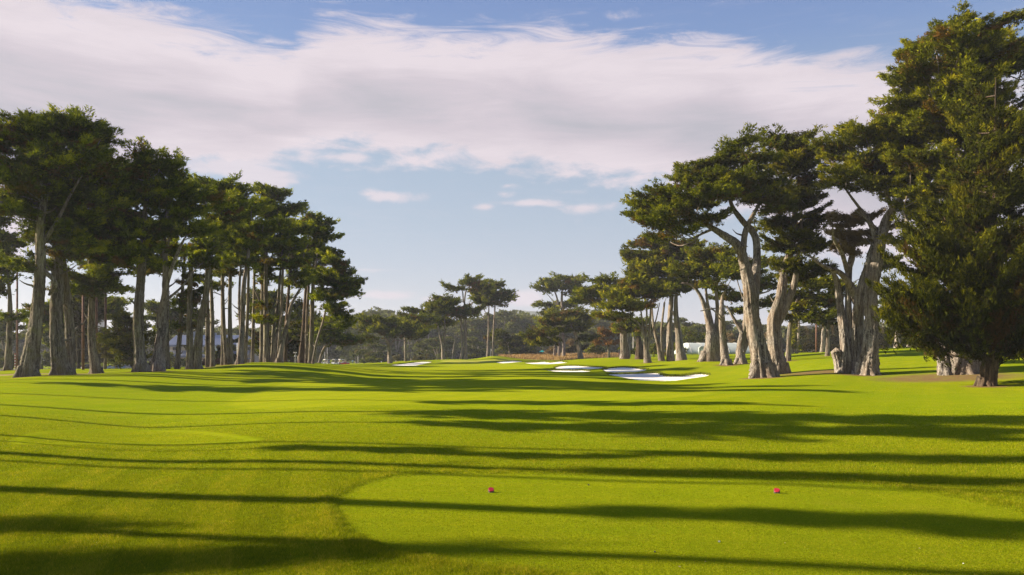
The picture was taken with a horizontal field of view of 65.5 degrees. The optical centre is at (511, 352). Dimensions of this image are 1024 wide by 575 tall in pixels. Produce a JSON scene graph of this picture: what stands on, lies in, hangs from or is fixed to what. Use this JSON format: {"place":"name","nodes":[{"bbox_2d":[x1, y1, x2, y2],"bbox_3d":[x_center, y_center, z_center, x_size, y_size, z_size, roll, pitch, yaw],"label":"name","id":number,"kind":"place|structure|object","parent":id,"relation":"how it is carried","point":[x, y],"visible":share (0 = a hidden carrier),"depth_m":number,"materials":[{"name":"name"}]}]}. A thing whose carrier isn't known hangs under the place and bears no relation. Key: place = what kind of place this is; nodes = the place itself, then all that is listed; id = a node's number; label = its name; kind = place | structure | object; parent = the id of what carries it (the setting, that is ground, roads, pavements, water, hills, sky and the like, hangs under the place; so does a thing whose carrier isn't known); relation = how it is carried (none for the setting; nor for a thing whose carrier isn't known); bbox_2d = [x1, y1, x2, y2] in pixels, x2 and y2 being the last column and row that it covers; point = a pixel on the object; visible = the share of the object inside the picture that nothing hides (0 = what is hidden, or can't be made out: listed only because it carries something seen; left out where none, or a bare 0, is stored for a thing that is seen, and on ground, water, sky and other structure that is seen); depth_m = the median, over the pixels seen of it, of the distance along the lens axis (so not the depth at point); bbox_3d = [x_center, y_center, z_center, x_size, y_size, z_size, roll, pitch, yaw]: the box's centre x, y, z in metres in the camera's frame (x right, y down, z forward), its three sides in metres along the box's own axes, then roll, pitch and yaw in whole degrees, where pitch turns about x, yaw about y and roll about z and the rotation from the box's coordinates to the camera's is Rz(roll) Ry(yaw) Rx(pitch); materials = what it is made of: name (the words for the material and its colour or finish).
{"place":"outdoors","nodes":[
{"label":"outdoors","id":0,"kind":"place"},
{"bbox_2d":[0,347,1023,574],"bbox_3d":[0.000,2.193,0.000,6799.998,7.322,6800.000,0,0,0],"label":"ground","id":1,"kind":"structure","parent":0,"point":[911,379],"depth_m":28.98,"materials":[{"name":"green plant"}]},
{"bbox_2d":[0,310,27,353],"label":"cypress tree","id":2,"kind":"object","parent":1,"relation":"on","point":[3,326],"visible":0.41,"depth_m":189.26,"materials":[{"name":"green plant"}]},
{"bbox_2d":[0,215,30,370],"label":"cypress tree","id":3,"kind":"object","parent":1,"relation":"on","point":[9,243],"visible":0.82,"depth_m":103.75,"materials":[{"name":"green plant"}]},
{"bbox_2d":[16,272,17,367],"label":"utility pole","id":4,"kind":"object","parent":1,"relation":"on","point":[17,323],"visible":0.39,"depth_m":139.88,"materials":[{"name":"brown wood"}]},
{"bbox_2d":[15,299,49,368],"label":"cypress tree","id":5,"kind":"object","parent":1,"relation":"on","point":[46,318],"visible":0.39,"depth_m":128.67,"materials":[{"name":"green plant"}]},
{"bbox_2d":[0,102,132,377],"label":"cypress tree","id":6,"kind":"object","parent":1,"relation":"on","point":[42,155],"visible":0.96,"depth_m":74.41,"materials":[{"name":"green plant"}]},
{"bbox_2d":[0,156,142,374],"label":"cypress tree","id":7,"kind":"object","parent":1,"relation":"on","point":[77,219],"visible":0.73,"depth_m":78.09,"materials":[{"name":"green plant"}]},
{"bbox_2d":[32,281,133,329],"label":"cypress tree","id":8,"kind":"object","parent":1,"relation":"on","point":[115,303],"visible":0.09,"depth_m":148.98,"materials":[{"name":"green plant"}]},
{"bbox_2d":[82,296,84,369],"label":"net pole","id":9,"kind":"object","parent":1,"relation":"on","point":[83,347],"visible":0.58,"depth_m":107.88,"materials":[{"name":"brown wood"}]},
{"bbox_2d":[50,229,134,373],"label":"cypress tree","id":10,"kind":"object","parent":1,"relation":"on","point":[98,279],"visible":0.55,"depth_m":87.33,"materials":[{"name":"green plant"}]},
{"bbox_2d":[63,171,139,373],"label":"cypress tree","id":11,"kind":"object","parent":1,"relation":"on","point":[70,330],"visible":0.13,"depth_m":81.63,"materials":[{"name":"green plant"}]},
{"bbox_2d":[105,293,106,368],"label":"net pole","id":12,"kind":"object","parent":1,"relation":"on","point":[106,321],"visible":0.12,"depth_m":127.94,"materials":[{"name":"brown wood"}]},
{"bbox_2d":[72,295,104,368],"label":"range net","id":13,"kind":"object","parent":12,"relation":"attached to","point":[77,305],"visible":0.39,"depth_m":121.63,"materials":[{"name":"grey fabric"}]},
{"bbox_2d":[96,337,116,368],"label":"tree","id":14,"kind":"object","parent":1,"relation":"on","point":[106,353],"visible":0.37,"depth_m":111.66,"materials":[{"name":"green plant"}]},
{"bbox_2d":[96,307,156,368],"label":"bush","id":15,"kind":"object","parent":1,"relation":"on","point":[119,334],"visible":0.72,"depth_m":103.55,"materials":[{"name":"green plant"}]},
{"bbox_2d":[87,135,198,371],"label":"cypress tree","id":16,"kind":"object","parent":1,"relation":"on","point":[151,190],"visible":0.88,"depth_m":81.09,"materials":[{"name":"green plant"}]},
{"bbox_2d":[125,237,180,368],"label":"cypress tree","id":17,"kind":"object","parent":1,"relation":"on","point":[151,270],"visible":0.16,"depth_m":99.69,"materials":[{"name":"green plant"}]},
{"bbox_2d":[144,298,219,339],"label":"cypress tree","id":18,"kind":"object","parent":1,"relation":"on","point":[149,305],"visible":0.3,"depth_m":176.62,"materials":[{"name":"green plant"}]},
{"bbox_2d":[146,157,229,370],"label":"cypress tree","id":19,"kind":"object","parent":1,"relation":"on","point":[184,211],"visible":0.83,"depth_m":83.53,"materials":[{"name":"green plant"}]},
{"bbox_2d":[169,242,214,368],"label":"cypress tree","id":20,"kind":"object","parent":1,"relation":"on","point":[181,301],"visible":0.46,"depth_m":99.65,"materials":[{"name":"green plant"}]},
{"bbox_2d":[168,235,230,368],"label":"cypress tree","id":21,"kind":"object","parent":1,"relation":"on","point":[206,243],"visible":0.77,"depth_m":97.61,"materials":[{"name":"green plant"}]},
{"bbox_2d":[169,331,258,366],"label":"clubhouse","id":22,"kind":"structure","parent":1,"relation":"on","point":[172,343],"depth_m":236.50,"materials":[{"name":"metal"}]},
{"bbox_2d":[183,171,251,366],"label":"cypress tree","id":23,"kind":"object","parent":1,"relation":"on","point":[228,182],"visible":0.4,"depth_m":109.02,"materials":[{"name":"green plant"}]},
{"bbox_2d":[185,188,254,368],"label":"cypress tree","id":24,"kind":"object","parent":1,"relation":"on","point":[224,217],"visible":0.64,"depth_m":97.99,"materials":[{"name":"green plant"}]},
{"bbox_2d":[201,260,238,364],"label":"cypress tree","id":25,"kind":"object","parent":1,"relation":"on","point":[216,285],"visible":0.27,"depth_m":112.77,"materials":[{"name":"green plant"}]},
{"bbox_2d":[202,337,238,361],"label":"cypress tree","id":26,"kind":"object","parent":1,"relation":"on","point":[218,352],"visible":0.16,"depth_m":173.01,"materials":[{"name":"green plant"}]},
{"bbox_2d":[200,188,253,366],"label":"cypress tree","id":27,"kind":"object","parent":1,"relation":"on","point":[212,330],"visible":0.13,"depth_m":107.82,"materials":[{"name":"green plant"}]},
{"bbox_2d":[212,214,264,364],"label":"cypress tree","id":28,"kind":"object","parent":1,"relation":"on","point":[229,272],"visible":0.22,"depth_m":109.72,"materials":[{"name":"green plant"}]},
{"bbox_2d":[213,185,264,364],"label":"cypress tree","id":29,"kind":"object","parent":1,"relation":"on","point":[250,191],"visible":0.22,"depth_m":111.45,"materials":[{"name":"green plant"}]},
{"bbox_2d":[216,200,284,364],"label":"cypress tree","id":30,"kind":"object","parent":1,"relation":"on","point":[251,240],"visible":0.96,"depth_m":105.61,"materials":[{"name":"green plant"}]},
{"bbox_2d":[239,253,274,362],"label":"cypress tree","id":31,"kind":"object","parent":1,"relation":"on","point":[247,324],"visible":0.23,"depth_m":117.89,"materials":[{"name":"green plant"}]},
{"bbox_2d":[250,266,279,362],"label":"cypress tree","id":32,"kind":"object","parent":1,"relation":"on","point":[271,276],"visible":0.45,"depth_m":119.96,"materials":[{"name":"green plant"}]},
{"bbox_2d":[235,286,301,331],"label":"cypress tree","id":33,"kind":"object","parent":1,"relation":"on","point":[272,294],"visible":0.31,"depth_m":169.39,"materials":[{"name":"green plant"}]},
{"bbox_2d":[247,217,294,361],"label":"cypress tree","id":34,"kind":"object","parent":1,"relation":"on","point":[265,319],"visible":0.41,"depth_m":116.54,"materials":[{"name":"green plant"}]},
{"bbox_2d":[248,181,309,361],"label":"cypress tree","id":35,"kind":"object","parent":1,"relation":"on","point":[273,196],"visible":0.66,"depth_m":121.37,"materials":[{"name":"green plant"}]},
{"bbox_2d":[248,318,309,362],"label":"cypress tree","id":36,"kind":"object","parent":1,"relation":"on","point":[293,333],"visible":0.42,"depth_m":149.09,"materials":[{"name":"green plant"}]},
{"bbox_2d":[260,211,311,361],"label":"cypress tree","id":37,"kind":"object","parent":1,"relation":"on","point":[292,240],"visible":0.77,"depth_m":116.51,"materials":[{"name":"green plant"}]},
{"bbox_2d":[269,245,308,351],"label":"cypress tree","id":38,"kind":"object","parent":1,"relation":"on","point":[295,259],"visible":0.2,"depth_m":118.77,"materials":[{"name":"green plant"}]},
{"bbox_2d":[275,219,316,361],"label":"cypress tree","id":39,"kind":"object","parent":1,"relation":"on","point":[302,227],"visible":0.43,"depth_m":129.37,"materials":[{"name":"green plant"}]},
{"bbox_2d":[275,258,318,362],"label":"cypress tree","id":40,"kind":"object","parent":1,"relation":"on","point":[300,283],"visible":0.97,"depth_m":115.56,"materials":[{"name":"green plant"}]},
{"bbox_2d":[284,296,322,362],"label":"cypress tree","id":41,"kind":"object","parent":1,"relation":"on","point":[298,306],"visible":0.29,"depth_m":174.65,"materials":[{"name":"green plant"}]},
{"bbox_2d":[285,210,340,362],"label":"cypress tree","id":42,"kind":"object","parent":1,"relation":"on","point":[317,218],"visible":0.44,"depth_m":133.55,"materials":[{"name":"green plant"}]},
{"bbox_2d":[285,223,344,362],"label":"cypress tree","id":43,"kind":"object","parent":1,"relation":"on","point":[323,232],"visible":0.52,"depth_m":131.54,"materials":[{"name":"green plant"}]},
{"bbox_2d":[282,315,347,362],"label":"cypress tree","id":44,"kind":"object","parent":1,"relation":"on","point":[320,322],"visible":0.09,"depth_m":198.17,"materials":[{"name":"green plant"}]},
{"bbox_2d":[308,340,355,361],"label":"eucalyptus tree","id":45,"kind":"object","parent":1,"relation":"on","point":[329,352],"visible":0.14,"depth_m":357.59,"materials":[{"name":"green plant"}]},
{"bbox_2d":[308,291,357,363],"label":"cypress tree","id":46,"kind":"object","parent":1,"relation":"on","point":[333,309],"visible":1,"depth_m":126.17,"materials":[{"name":"green plant"}]},
{"bbox_2d":[300,245,367,363],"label":"cypress tree","id":47,"kind":"object","parent":1,"relation":"on","point":[337,275],"visible":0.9,"depth_m":129.23,"materials":[{"name":"green plant"}]},
{"bbox_2d":[308,320,363,362],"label":"cypress tree","id":48,"kind":"object","parent":1,"relation":"on","point":[340,338],"visible":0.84,"depth_m":163.83,"materials":[{"name":"green plant"}]},
{"bbox_2d":[334,323,359,361],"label":"eucalyptus tree","id":49,"kind":"object","parent":1,"relation":"on","point":[351,330],"visible":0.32,"depth_m":396.91,"materials":[{"name":"green plant"}]},
{"bbox_2d":[363,343,386,362],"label":"eucalyptus tree","id":50,"kind":"object","parent":1,"relation":"on","point":[380,348],"visible":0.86,"depth_m":317.89,"materials":[{"name":"green plant"}]},
{"bbox_2d":[352,312,429,362],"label":"cypress tree","id":51,"kind":"object","parent":1,"relation":"on","point":[386,328],"visible":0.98,"depth_m":213.42,"materials":[{"name":"green plant"}]},
{"bbox_2d":[374,315,415,361],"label":"eucalyptus tree","id":52,"kind":"object","parent":1,"relation":"on","point":[397,346],"visible":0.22,"depth_m":438.49,"materials":[{"name":"green plant"}]},
{"bbox_2d":[401,321,420,360],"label":"eucalyptus tree","id":53,"kind":"object","parent":1,"relation":"on","point":[410,353],"visible":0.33,"depth_m":428.42,"materials":[{"name":"green plant"}]},
{"bbox_2d":[395,310,436,360],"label":"cypress tree","id":54,"kind":"object","parent":1,"relation":"on","point":[414,317],"visible":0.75,"depth_m":225.46,"materials":[{"name":"green plant"}]},
{"bbox_2d":[413,341,434,359],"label":"eucalyptus tree","id":55,"kind":"object","parent":1,"relation":"on","point":[421,344],"visible":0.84,"depth_m":317.75,"materials":[{"name":"green plant"}]},
{"bbox_2d":[398,292,463,359],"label":"cypress tree","id":56,"kind":"object","parent":1,"relation":"on","point":[436,307],"visible":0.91,"depth_m":233.34,"materials":[{"name":"green plant"}]},
{"bbox_2d":[422,336,456,359],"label":"eucalyptus tree","id":57,"kind":"object","parent":1,"relation":"on","point":[449,344],"visible":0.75,"depth_m":327.66,"materials":[{"name":"green plant"}]},
{"bbox_2d":[432,327,459,357],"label":"eucalyptus tree","id":58,"kind":"object","parent":1,"relation":"on","point":[450,331],"visible":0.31,"depth_m":435.88,"materials":[{"name":"green plant"}]},
{"bbox_2d":[12,306,888,362],"bbox_3d":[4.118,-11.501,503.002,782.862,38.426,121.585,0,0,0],"label":"distant wood","id":59,"kind":"object","parent":1,"relation":"on","point":[388,313],"visible":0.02,"depth_m":465.63,"materials":[{"name":"green plant"}]},
{"bbox_2d":[437,273,496,359],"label":"cypress tree","id":60,"kind":"object","parent":1,"relation":"on","point":[476,284],"visible":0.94,"depth_m":233.68,"materials":[{"name":"green plant"}]},
{"bbox_2d":[453,316,490,358],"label":"eucalyptus tree","id":61,"kind":"object","parent":1,"relation":"on","point":[475,327],"visible":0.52,"depth_m":422.39,"materials":[{"name":"green plant"}]},
{"bbox_2d":[467,336,485,358],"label":"eucalyptus tree","id":62,"kind":"object","parent":1,"relation":"on","point":[478,351],"visible":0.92,"depth_m":327.82,"materials":[{"name":"green plant"}]},
{"bbox_2d":[466,279,500,356],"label":"cypress tree","id":63,"kind":"object","parent":1,"relation":"on","point":[476,298],"visible":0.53,"depth_m":245.04,"materials":[{"name":"green plant"}]},
{"bbox_2d":[478,309,519,352],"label":"eucalyptus tree","id":64,"kind":"object","parent":1,"relation":"on","point":[500,313],"visible":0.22,"depth_m":425.85,"materials":[{"name":"green plant"}]},
{"bbox_2d":[479,278,519,355],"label":"cypress tree","id":65,"kind":"object","parent":1,"relation":"on","point":[498,297],"visible":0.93,"depth_m":243.48,"materials":[{"name":"green plant"}]},
{"bbox_2d":[482,328,535,354],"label":"cypress tree","id":66,"kind":"object","parent":1,"relation":"on","point":[514,344],"visible":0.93,"depth_m":284.03,"materials":[{"name":"green plant"}]},
{"bbox_2d":[504,314,536,336],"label":"eucalyptus tree","id":67,"kind":"object","parent":1,"relation":"on","point":[521,324],"visible":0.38,"depth_m":423.93,"materials":[{"name":"green plant"}]},
{"bbox_2d":[527,300,560,355],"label":"cypress tree","id":68,"kind":"object","parent":1,"relation":"on","point":[545,305],"visible":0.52,"depth_m":261.57,"materials":[{"name":"green plant"}]},
{"bbox_2d":[392,360,710,376],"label":"fringe grass","id":69,"kind":"structure","parent":1,"relation":"on","point":[660,373],"depth_m":119.42,"materials":[{"name":"green plant"}]},
{"bbox_2d":[529,274,584,355],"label":"cypress tree","id":70,"kind":"object","parent":1,"relation":"on","point":[542,288],"visible":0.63,"depth_m":260.61,"materials":[{"name":"green plant"}]},
{"bbox_2d":[518,307,600,358],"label":"cypress tree","id":71,"kind":"object","parent":1,"relation":"on","point":[569,320],"visible":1,"depth_m":198.76,"materials":[{"name":"green plant"}]},
{"bbox_2d":[544,271,588,355],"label":"cypress tree","id":72,"kind":"object","parent":1,"relation":"on","point":[567,282],"visible":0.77,"depth_m":258.66,"materials":[{"name":"green plant"}]},
{"bbox_2d":[566,271,630,357],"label":"cypress tree","id":73,"kind":"object","parent":1,"relation":"on","point":[589,295],"visible":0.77,"depth_m":173.24,"materials":[{"name":"green plant"}]},
{"bbox_2d":[590,323,619,357],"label":"rust leaved tree","id":74,"kind":"object","parent":1,"relation":"on","point":[604,333],"visible":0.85,"depth_m":214.65,"materials":[{"name":"brown plant"}]},
{"bbox_2d":[594,320,619,352],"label":"eucalyptus tree","id":75,"kind":"object","parent":1,"relation":"on","point":[605,324],"visible":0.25,"depth_m":415.59,"materials":[{"name":"green plant"}]},
{"bbox_2d":[610,319,641,358],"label":"cypress tree","id":76,"kind":"object","parent":1,"relation":"on","point":[623,332],"visible":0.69,"depth_m":164.35,"materials":[{"name":"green plant"}]},
{"bbox_2d":[588,270,679,362],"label":"cypress tree","id":77,"kind":"object","parent":1,"relation":"on","point":[626,295],"visible":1,"depth_m":139.95,"materials":[{"name":"green plant"}]},
{"bbox_2d":[626,313,651,358],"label":"cypress tree","id":78,"kind":"object","parent":1,"relation":"on","point":[639,353],"visible":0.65,"depth_m":162.13,"materials":[{"name":"green plant"}]},
{"bbox_2d":[624,270,673,360],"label":"cypress tree","id":79,"kind":"object","parent":1,"relation":"on","point":[660,350],"visible":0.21,"depth_m":149.47,"materials":[{"name":"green plant"}]},
{"bbox_2d":[634,324,675,353],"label":"eucalyptus tree","id":80,"kind":"object","parent":1,"relation":"on","point":[657,327],"visible":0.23,"depth_m":336.74,"materials":[{"name":"green plant"}]},
{"bbox_2d":[609,373,708,380],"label":"bunker","id":81,"kind":"object","parent":1,"relation":"on","point":[652,376],"visible":0.93,"depth_m":96.12},
{"bbox_2d":[618,233,707,360],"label":"cypress tree","id":82,"kind":"object","parent":1,"relation":"on","point":[658,257],"visible":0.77,"depth_m":148.00,"materials":[{"name":"green plant"}]},
{"bbox_2d":[643,260,717,360],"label":"cypress tree","id":83,"kind":"object","parent":1,"relation":"on","point":[679,345],"visible":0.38,"depth_m":145.34,"materials":[{"name":"green plant"}]},
{"bbox_2d":[681,326,705,354],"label":"bush","id":84,"kind":"object","parent":1,"relation":"on","point":[691,336],"visible":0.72,"depth_m":233.83,"materials":[{"name":"green plant"}]},
{"bbox_2d":[661,241,736,361],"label":"cypress tree","id":85,"kind":"object","parent":1,"relation":"on","point":[701,270],"visible":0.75,"depth_m":125.13,"materials":[{"name":"green plant"}]},
{"bbox_2d":[619,122,799,378],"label":"cypress tree","id":86,"kind":"object","parent":1,"relation":"on","point":[705,184],"visible":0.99,"depth_m":82.91,"materials":[{"name":"green plant"}]},
{"bbox_2d":[674,343,749,354],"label":"event tent","id":87,"kind":"object","parent":1,"relation":"on","point":[695,348],"visible":0.37,"depth_m":215.13,"materials":[{"name":"fabric"}]},
{"bbox_2d":[701,261,740,364],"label":"cypress tree","id":88,"kind":"object","parent":1,"relation":"on","point":[725,289],"visible":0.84,"depth_m":115.69,"materials":[{"name":"green plant"}]},
{"bbox_2d":[705,253,777,337],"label":"cypress tree","id":89,"kind":"object","parent":1,"relation":"on","point":[736,296],"visible":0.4,"depth_m":127.00,"materials":[{"name":"green plant"}]},
{"bbox_2d":[712,251,771,363],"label":"cypress tree","id":90,"kind":"object","parent":1,"relation":"on","point":[741,348],"visible":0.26,"depth_m":117.84,"materials":[{"name":"green plant"}]},
{"bbox_2d":[750,122,839,373],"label":"cypress tree","id":91,"kind":"object","parent":1,"relation":"on","point":[795,236],"visible":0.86,"depth_m":89.00,"materials":[{"name":"green plant"}]},
{"bbox_2d":[791,312,802,353],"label":"ivy covered tree","id":92,"kind":"object","parent":1,"relation":"on","point":[795,338],"visible":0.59,"depth_m":177.37,"materials":[{"name":"green plant"}]},
{"bbox_2d":[768,274,844,360],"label":"cypress tree","id":93,"kind":"object","parent":1,"relation":"on","point":[803,301],"visible":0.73,"depth_m":110.69,"materials":[{"name":"green plant"}]},
{"bbox_2d":[800,206,904,372],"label":"cypress tree","id":94,"kind":"object","parent":1,"relation":"on","point":[845,356],"visible":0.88,"depth_m":83.34,"materials":[{"name":"beige plant"}]},
{"bbox_2d":[810,252,903,355],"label":"cypress tree","id":95,"kind":"object","parent":1,"relation":"on","point":[828,323],"visible":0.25,"depth_m":119.62,"materials":[{"name":"green plant"}]},
{"bbox_2d":[802,95,937,375],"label":"cypress tree","id":96,"kind":"object","parent":1,"relation":"on","point":[869,170],"visible":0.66,"depth_m":81.29,"materials":[{"name":"green plant"}]},
{"bbox_2d":[864,76,1023,386],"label":"cypress tree","id":97,"kind":"object","parent":1,"relation":"on","point":[974,310],"visible":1,"depth_m":59.46,"materials":[{"name":"green plant"}]},
{"bbox_2d":[867,0,1023,375],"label":"cypress tree","id":98,"kind":"object","parent":1,"relation":"on","point":[967,44],"visible":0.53,"depth_m":73.97,"materials":[{"name":"green plant"}]},
{"bbox_2d":[0,0,1023,332],"label":"sky","id":99,"kind":"structure","parent":0,"point":[447,140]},
{"bbox_2d":[498,352,619,359],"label":"straw grass","id":100,"kind":"structure","parent":0,"point":[550,356],"depth_m":251.92,"materials":[{"name":"plant"}]},
{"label":"net pole","id":101,"kind":"object","parent":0,"visible":0},
{"bbox_2d":[787,324,915,352],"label":"range net","id":102,"kind":"object","parent":101,"relation":"attached to","point":[807,335],"visible":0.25,"depth_m":188.47,"materials":[{"name":"grey fabric"}]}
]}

